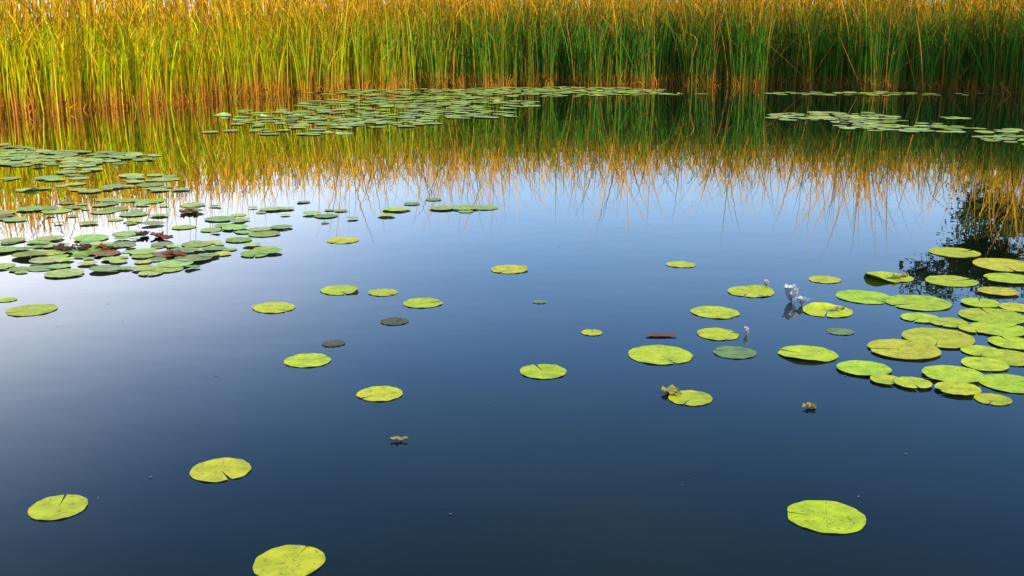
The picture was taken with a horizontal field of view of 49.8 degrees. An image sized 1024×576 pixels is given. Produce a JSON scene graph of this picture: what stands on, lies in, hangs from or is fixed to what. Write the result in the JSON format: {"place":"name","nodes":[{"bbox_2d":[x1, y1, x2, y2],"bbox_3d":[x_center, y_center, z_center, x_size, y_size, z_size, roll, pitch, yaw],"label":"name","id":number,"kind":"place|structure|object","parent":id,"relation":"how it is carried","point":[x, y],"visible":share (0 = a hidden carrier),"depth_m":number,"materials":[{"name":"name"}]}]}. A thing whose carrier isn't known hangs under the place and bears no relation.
{"place":"outdoors","nodes":[
{"label":"outdoors","id":0,"kind":"place"},
{"bbox_2d":[0,79,1023,575],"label":"water","id":1,"kind":"structure","parent":0,"point":[124,409],"depth_m":6.99,"materials":[{"name":"blue liquid"}]},
{"bbox_2d":[0,297,16,301],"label":"lily pad","id":2,"kind":"object","parent":1,"relation":"on","point":[7,299],"visible":1,"depth_m":8.01,"materials":[{"name":"green plant"}]},
{"bbox_2d":[5,304,57,315],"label":"lily pad","id":3,"kind":"object","parent":1,"relation":"on","point":[31,310],"visible":1,"depth_m":7.73,"materials":[{"name":"green plant"}]},
{"bbox_2d":[28,494,87,519],"bbox_3d":[-1.900,0.916,4.622,0.235,0.003,0.248,0,14,0],"label":"lily pad","id":4,"kind":"object","parent":1,"relation":"on","point":[50,508],"visible":1,"depth_m":4.62,"materials":[{"name":"green plant"}]},
{"bbox_2d":[56,246,75,250],"bbox_3d":[-3.901,-0.346,9.650,0.136,0.036,0.178,-12,18,-40],"label":"withered leaf","id":5,"kind":"object","parent":1,"relation":"on","point":[68,248],"visible":1,"depth_m":9.65,"materials":[{"name":"brown plant"}]},
{"bbox_2d":[0,143,189,191],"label":"lily pad patch","id":6,"kind":"object","parent":1,"relation":"on","point":[68,154],"visible":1,"depth_m":15.41,"materials":[{"name":"green plant"}]},
{"bbox_2d":[101,246,121,249],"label":"withered leaf","id":7,"kind":"object","parent":1,"relation":"on","point":[112,247],"visible":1,"depth_m":9.67,"materials":[{"name":"brown plant"}]},
{"bbox_2d":[135,231,149,235],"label":"withered leaf","id":8,"kind":"object","parent":1,"relation":"on","point":[143,233],"visible":1,"depth_m":10.31,"materials":[{"name":"brown plant"}]},
{"bbox_2d":[150,231,163,237],"bbox_3d":[-3.298,-0.502,10.279,0.125,0.040,0.154,5,15,20],"label":"withered leaf","id":9,"kind":"object","parent":1,"relation":"on","point":[155,234],"visible":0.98,"depth_m":10.29,"materials":[{"name":"brown plant"}]},
{"bbox_2d":[157,234,172,238],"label":"withered leaf","id":10,"kind":"object","parent":1,"relation":"on","point":[163,236],"visible":1,"depth_m":10.17,"materials":[{"name":"brown plant"}]},
{"bbox_2d":[190,457,250,481],"bbox_3d":[-1.319,0.822,5.003,0.271,0.003,0.274,0,14,0],"label":"lily pad","id":11,"kind":"object","parent":1,"relation":"on","point":[212,470],"visible":1,"depth_m":5.00,"materials":[{"name":"green plant"}]},
{"bbox_2d":[0,198,497,276],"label":"lily pad patch","id":12,"kind":"object","parent":1,"relation":"on","point":[175,264],"visible":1,"depth_m":9.97,"materials":[{"name":"green plant"}]},
{"bbox_2d":[52,243,64,249],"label":"withered leaf","id":13,"kind":"object","parent":12,"relation":"on","point":[59,244],"visible":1,"depth_m":9.77,"materials":[{"name":"brown plant"}]},
{"bbox_2d":[77,244,91,249],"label":"withered leaf","id":14,"kind":"object","parent":12,"relation":"on","point":[85,247],"visible":1,"depth_m":9.69,"materials":[{"name":"brown plant"}]},
{"bbox_2d":[94,243,109,247],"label":"withered leaf","id":15,"kind":"object","parent":12,"relation":"on","point":[101,245],"visible":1,"depth_m":9.75,"materials":[{"name":"brown plant"}]},
{"bbox_2d":[164,250,173,254],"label":"withered leaf","id":16,"kind":"object","parent":12,"relation":"on","point":[168,252],"visible":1,"depth_m":9.48,"materials":[{"name":"brown plant"}]},
{"bbox_2d":[172,250,185,255],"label":"withered leaf","id":17,"kind":"object","parent":12,"relation":"on","point":[180,253],"visible":1,"depth_m":9.46,"materials":[{"name":"brown plant"}]},
{"bbox_2d":[179,207,193,212],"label":"withered leaf","id":18,"kind":"object","parent":12,"relation":"on","point":[185,210],"visible":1,"depth_m":11.52,"materials":[{"name":"plant"}]},
{"bbox_2d":[252,302,294,312],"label":"lily pad","id":19,"kind":"object","parent":1,"relation":"on","point":[269,307],"visible":1,"depth_m":7.79,"materials":[{"name":"green plant"}]},
{"bbox_2d":[253,545,324,575],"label":"lily pad","id":20,"kind":"object","parent":1,"relation":"on","point":[280,561],"visible":1,"depth_m":4.16,"materials":[{"name":"green plant"}]},
{"bbox_2d":[284,353,330,366],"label":"lily pad","id":21,"kind":"object","parent":1,"relation":"on","point":[306,360],"visible":1,"depth_m":6.59,"materials":[{"name":"green plant"}]},
{"bbox_2d":[322,340,344,346],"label":"lily pad","id":22,"kind":"object","parent":1,"relation":"on","point":[331,343],"visible":1,"depth_m":6.93,"materials":[{"name":"grey plant"}]},
{"bbox_2d":[320,285,357,294],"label":"lily pad","id":23,"kind":"object","parent":1,"relation":"on","point":[338,290],"visible":1,"depth_m":8.29,"materials":[{"name":"green plant"}]},
{"bbox_2d":[327,237,358,243],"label":"lily pad","id":24,"kind":"object","parent":1,"relation":"on","point":[345,239],"visible":1,"depth_m":10.11,"materials":[{"name":"green plant"}]},
{"bbox_2d":[356,386,402,400],"bbox_3d":[-0.720,0.573,6.013,0.252,0.003,0.250,0,14,0],"label":"lily pad","id":25,"kind":"object","parent":1,"relation":"on","point":[381,393],"visible":1,"depth_m":6.01,"materials":[{"name":"green plant"}]},
{"bbox_2d":[368,289,397,295],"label":"lily pad","id":26,"kind":"object","parent":1,"relation":"on","point":[379,292],"visible":1,"depth_m":8.21,"materials":[{"name":"green plant"}]},
{"bbox_2d":[380,317,408,324],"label":"lily pad","id":27,"kind":"object","parent":1,"relation":"on","point":[393,321],"visible":1,"depth_m":7.43,"materials":[{"name":"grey plant"}]},
{"bbox_2d":[390,436,407,439],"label":"floating leaf","id":28,"kind":"object","parent":1,"relation":"on","point":[399,438],"visible":1,"depth_m":5.36,"materials":[{"name":"yellow plant"}]},
{"bbox_2d":[403,298,442,307],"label":"lily pad","id":29,"kind":"object","parent":1,"relation":"on","point":[418,302],"visible":1,"depth_m":7.92,"materials":[{"name":"green plant"}]},
{"bbox_2d":[203,86,705,134],"bbox_3d":[-2.418,-4.506,26.508,9.048,0.061,15.336,10,17,35],"label":"lily pad patch","id":30,"kind":"object","parent":1,"relation":"on","point":[433,111],"visible":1,"depth_m":24.91,"materials":[{"name":"green plant"}]},
{"bbox_2d":[491,265,527,273],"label":"lily pad","id":31,"kind":"object","parent":1,"relation":"on","point":[510,269],"visible":1,"depth_m":8.96,"materials":[{"name":"green plant"}]},
{"bbox_2d":[0,0,1023,116],"bbox_3d":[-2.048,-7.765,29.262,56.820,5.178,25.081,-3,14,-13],"label":"reed bed","id":32,"kind":"object","parent":1,"relation":"on","point":[60,62],"visible":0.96,"depth_m":30.87,"materials":[{"name":"green plant"}]},
{"bbox_2d":[533,300,545,302],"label":"lily pad","id":33,"kind":"object","parent":1,"relation":"on","point":[539,301],"visible":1,"depth_m":7.95,"materials":[{"name":"green plant"}]},
{"bbox_2d":[520,364,566,378],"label":"lily pad","id":34,"kind":"object","parent":1,"relation":"on","point":[546,371],"visible":1,"depth_m":6.39,"materials":[{"name":"green plant"}]},
{"bbox_2d":[582,329,601,334],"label":"lily pad","id":35,"kind":"object","parent":1,"relation":"on","point":[591,332],"visible":1,"depth_m":7.17,"materials":[{"name":"green plant"}]},
{"bbox_2d":[628,345,692,364],"bbox_3d":[0.901,0.403,6.701,0.389,0.004,0.397,0,14,0],"label":"lily pad","id":36,"kind":"object","parent":1,"relation":"on","point":[656,354],"visible":1,"depth_m":6.71,"materials":[{"name":"green plant"}]},
{"bbox_2d":[647,333,675,336],"bbox_3d":[0.957,0.300,7.103,0.200,0.005,0.078,-1,14,-3],"label":"dead leaf","id":37,"kind":"object","parent":1,"relation":"on","point":[658,334],"visible":1,"depth_m":7.11,"materials":[{"name":"plant"}]},
{"bbox_2d":[661,385,678,392],"bbox_3d":[0.864,0.552,6.026,0.098,0.026,0.086,0,14,-1],"label":"floating leaf","id":38,"kind":"object","parent":1,"relation":"on","point":[670,387],"visible":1,"depth_m":6.04,"materials":[{"name":"yellow plant"}]},
{"bbox_2d":[666,261,695,266],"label":"lily pad","id":39,"kind":"object","parent":1,"relation":"on","point":[681,264],"visible":1,"depth_m":9.14,"materials":[{"name":"green plant"}]},
{"bbox_2d":[668,390,712,405],"bbox_3d":[0.960,0.591,5.944,0.238,0.003,0.248,0,14,0],"label":"lily pad","id":40,"kind":"object","parent":1,"relation":"on","point":[692,398],"visible":1,"depth_m":5.94,"materials":[{"name":"green plant"}]},
{"bbox_2d":[668,389,681,395],"bbox_3d":[0.880,0.562,5.990,0.062,0.023,0.081,-3,14,-10],"label":"floating leaf","id":41,"kind":"object","parent":40,"relation":"on","point":[675,391],"visible":1,"depth_m":5.99,"materials":[{"name":"yellow plant"}]},
{"bbox_2d":[690,306,739,318],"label":"lily pad","id":42,"kind":"object","parent":1,"relation":"on","point":[710,311],"visible":1,"depth_m":7.66,"materials":[{"name":"green plant"}]},
{"bbox_2d":[697,328,738,339],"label":"lily pad","id":43,"kind":"object","parent":1,"relation":"on","point":[716,333],"visible":1,"depth_m":7.14,"materials":[{"name":"green plant"}]},
{"bbox_2d":[713,346,756,358],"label":"lily pad","id":44,"kind":"object","parent":1,"relation":"on","point":[737,352],"visible":1,"depth_m":6.75,"materials":[{"name":"green plant"}]},
{"bbox_2d":[744,326,748,335],"bbox_3d":[1.510,0.302,7.119,0.033,0.107,0.033,0,14,0],"label":"water lily bud","id":45,"kind":"object","parent":1,"relation":"on","point":[746,330],"visible":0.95,"depth_m":7.11,"materials":[{"name":"white plant"}]},
{"bbox_2d":[727,285,773,296],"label":"lily pad","id":46,"kind":"object","parent":1,"relation":"on","point":[758,290],"visible":1,"depth_m":8.24,"materials":[{"name":"green plant"}]},
{"bbox_2d":[785,284,800,301],"bbox_3d":[2.010,0.066,7.946,0.134,0.171,0.116,0,14,0],"label":"water lily flower","id":47,"kind":"object","parent":1,"relation":"on","point":[791,292],"visible":0.96,"depth_m":7.93,"materials":[{"name":"white plant"}]},
{"bbox_2d":[794,296,808,305],"bbox_3d":[2.060,0.117,7.856,0.135,0.114,0.117,0,14,0],"label":"water lily flower","id":48,"kind":"object","parent":1,"relation":"on","point":[801,300],"visible":0.96,"depth_m":7.85,"materials":[{"name":"white plant"}]},
{"bbox_2d":[778,345,838,360],"bbox_3d":[1.799,0.392,6.722,0.356,0.017,0.344,0,14,0],"label":"lily pad","id":49,"kind":"object","parent":1,"relation":"on","point":[818,353],"visible":1,"depth_m":6.73,"materials":[{"name":"green plant"}]},
{"bbox_2d":[802,402,815,407],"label":"floating leaf","id":50,"kind":"object","parent":1,"relation":"on","point":[804,405],"visible":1,"depth_m":5.79,"materials":[{"name":"yellow plant"}]},
{"bbox_2d":[809,276,840,282],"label":"lily pad","id":51,"kind":"object","parent":1,"relation":"on","point":[826,279],"visible":1,"depth_m":8.62,"materials":[{"name":"green plant"}]},
{"bbox_2d":[787,500,865,533],"bbox_3d":[1.291,0.938,4.534,0.320,0.004,0.313,0,14,0],"label":"lily pad","id":52,"kind":"object","parent":1,"relation":"on","point":[834,517],"visible":1,"depth_m":4.54,"materials":[{"name":"green plant"}]},
{"bbox_2d":[803,302,852,316],"bbox_3d":[2.200,0.150,7.700,0.344,0.018,0.357,0,14,0],"label":"lily pad","id":53,"kind":"object","parent":1,"relation":"on","point":[821,309],"visible":0.98,"depth_m":7.71,"materials":[{"name":"green plant"}]},
{"bbox_2d":[832,306,844,309],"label":"floating leaf","id":54,"kind":"object","parent":53,"relation":"on","point":[837,308],"visible":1,"depth_m":7.68,"materials":[{"name":"yellow plant"}]},
{"bbox_2d":[827,328,853,334],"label":"lily pad","id":55,"kind":"object","parent":1,"relation":"on","point":[841,331],"visible":1,"depth_m":7.20,"materials":[{"name":"green plant"}]},
{"bbox_2d":[865,271,913,282],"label":"lily pad","id":56,"kind":"object","parent":1,"relation":"on","point":[887,276],"visible":0.94,"depth_m":8.68,"materials":[{"name":"green plant"}]},
{"bbox_2d":[892,272,908,278],"bbox_3d":[3.030,-0.098,8.628,0.150,0.038,0.095,-6,15,-22],"label":"floating leaf","id":57,"kind":"object","parent":56,"relation":"on","point":[903,275],"visible":1,"depth_m":8.64,"materials":[{"name":"yellow plant"}]},
{"bbox_2d":[765,91,1023,141],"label":"lily pad patch","id":58,"kind":"object","parent":1,"relation":"on","point":[872,124],"visible":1,"depth_m":21.51,"materials":[{"name":"green plant"}]},
{"bbox_2d":[836,258,1023,404],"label":"lily pad cluster","id":59,"kind":"object","parent":1,"relation":"on","point":[919,343],"visible":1,"depth_m":6.94,"materials":[{"name":"green plant"}]},
{"bbox_2d":[925,275,978,286],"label":"lily pad","id":60,"kind":"object","parent":1,"relation":"on","point":[947,280],"visible":1,"depth_m":8.55,"materials":[{"name":"green plant"}]},
{"bbox_2d":[928,247,980,257],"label":"lily pad","id":61,"kind":"object","parent":1,"relation":"on","point":[951,252],"visible":1,"depth_m":9.60,"materials":[{"name":"green plant"}]},
{"bbox_2d":[15,0,1014,16],"label":"sky","id":62,"kind":"structure","parent":0,"point":[32,0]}
]}

